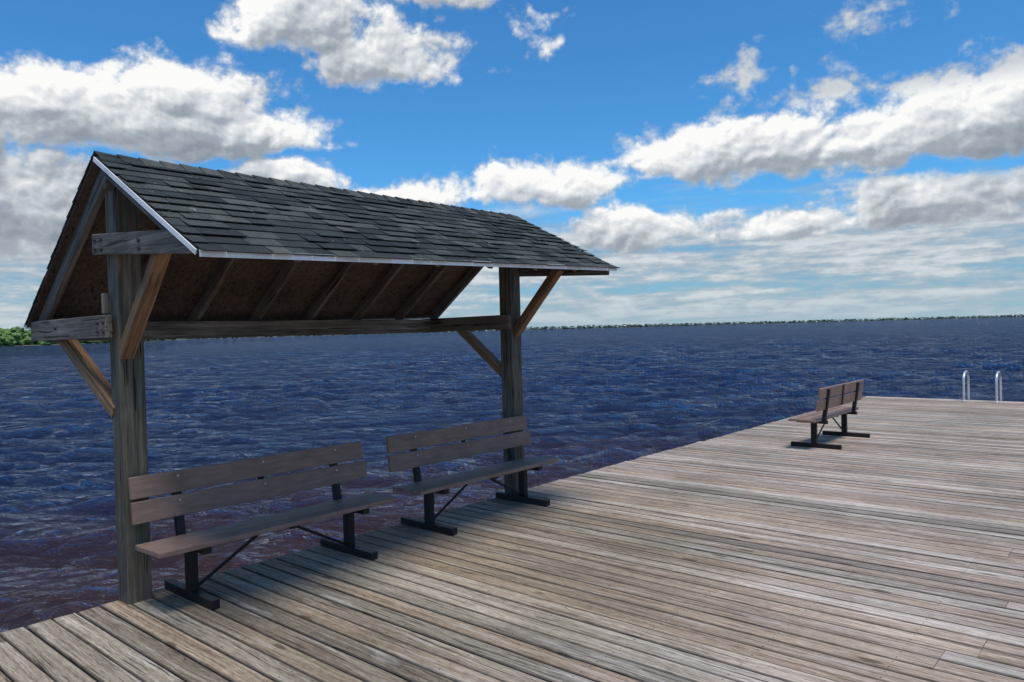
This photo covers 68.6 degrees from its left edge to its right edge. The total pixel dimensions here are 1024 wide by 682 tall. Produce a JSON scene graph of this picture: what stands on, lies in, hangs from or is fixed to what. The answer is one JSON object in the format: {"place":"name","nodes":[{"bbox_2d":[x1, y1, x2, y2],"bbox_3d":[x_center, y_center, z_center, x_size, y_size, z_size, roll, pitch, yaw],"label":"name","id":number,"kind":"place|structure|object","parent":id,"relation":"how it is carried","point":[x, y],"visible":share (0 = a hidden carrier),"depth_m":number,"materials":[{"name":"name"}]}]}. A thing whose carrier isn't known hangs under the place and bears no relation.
{"place":"outdoors","nodes":[
{"label":"outdoors","id":0,"kind":"place"},
{"bbox_2d":[0,316,1021,346],"bbox_3d":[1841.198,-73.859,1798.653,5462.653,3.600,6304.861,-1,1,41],"label":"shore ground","id":1,"kind":"structure","parent":0,"point":[448,331],"depth_m":2336.68,"materials":[{"name":"green plant"}]},
{"bbox_2d":[0,326,165,345],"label":"shore treeline","id":2,"kind":"object","parent":1,"relation":"on","point":[16,335],"visible":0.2,"depth_m":601.22,"materials":[{"name":"green plant"}]},
{"bbox_2d":[166,314,1023,339],"bbox_3d":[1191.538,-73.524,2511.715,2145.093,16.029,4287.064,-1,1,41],"label":"treeline","id":3,"kind":"object","parent":1,"relation":"on","point":[686,324],"visible":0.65,"depth_m":3227.82,"materials":[{"name":"green plant"}]},
{"bbox_2d":[0,0,1023,329],"bbox_3d":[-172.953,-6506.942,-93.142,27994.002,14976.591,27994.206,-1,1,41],"label":"sky","id":4,"kind":"structure","parent":0,"point":[892,246],"depth_m":12561.51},
{"bbox_2d":[0,317,1023,632],"bbox_3d":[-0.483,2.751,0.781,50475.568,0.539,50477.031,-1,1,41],"label":"water","id":5,"kind":"structure","parent":0,"point":[594,399],"depth_m":28.08,"materials":[{"name":"blue liquid"}]},
{"bbox_2d":[0,396,1023,681],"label":"wooden dock","id":6,"kind":"object","parent":5,"relation":"on","point":[890,548],"visible":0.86,"depth_m":5.21,"materials":[{"name":"brown wood"}]},
{"bbox_2d":[128,441,396,609],"bbox_3d":[-1.802,1.324,5.687,0.700,0.867,1.950,-1,1,41],"label":"park bench","id":7,"kind":"object","parent":6,"relation":"on","point":[177,504],"visible":1,"depth_m":5.54,"materials":[{"name":"brown wood"}]},
{"bbox_2d":[24,151,619,605],"bbox_3d":[-1.356,0.216,6.672,3.077,3.098,4.366,-1,1,41],"label":"roofed shelter","id":8,"kind":"object","parent":6,"relation":"on","point":[146,249],"visible":1,"depth_m":5.82,"materials":[{"name":"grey wood"}]},
{"bbox_2d":[385,415,559,534],"bbox_3d":[-0.344,1.261,7.347,0.700,0.867,1.950,-1,1,41],"label":"park bench","id":9,"kind":"object","parent":6,"relation":"on","point":[415,459],"visible":1,"depth_m":7.22,"materials":[{"name":"brown wood"}]},
{"bbox_2d":[788,379,869,449],"bbox_3d":[4.773,1.068,11.234,0.700,0.867,1.950,-1,1,41],"label":"park bench","id":10,"kind":"object","parent":6,"relation":"on","point":[828,407],"visible":1,"depth_m":10.99,"materials":[{"name":"brown wood"}]},
{"bbox_2d":[961,371,1001,402],"bbox_3d":[10.113,1.765,16.133,0.700,2.254,0.574,-1,1,41],"label":"dock ladder","id":11,"kind":"object","parent":6,"relation":"attached to","point":[996,385],"visible":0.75,"depth_m":16.12,"materials":[{"name":"metal"}]}
]}

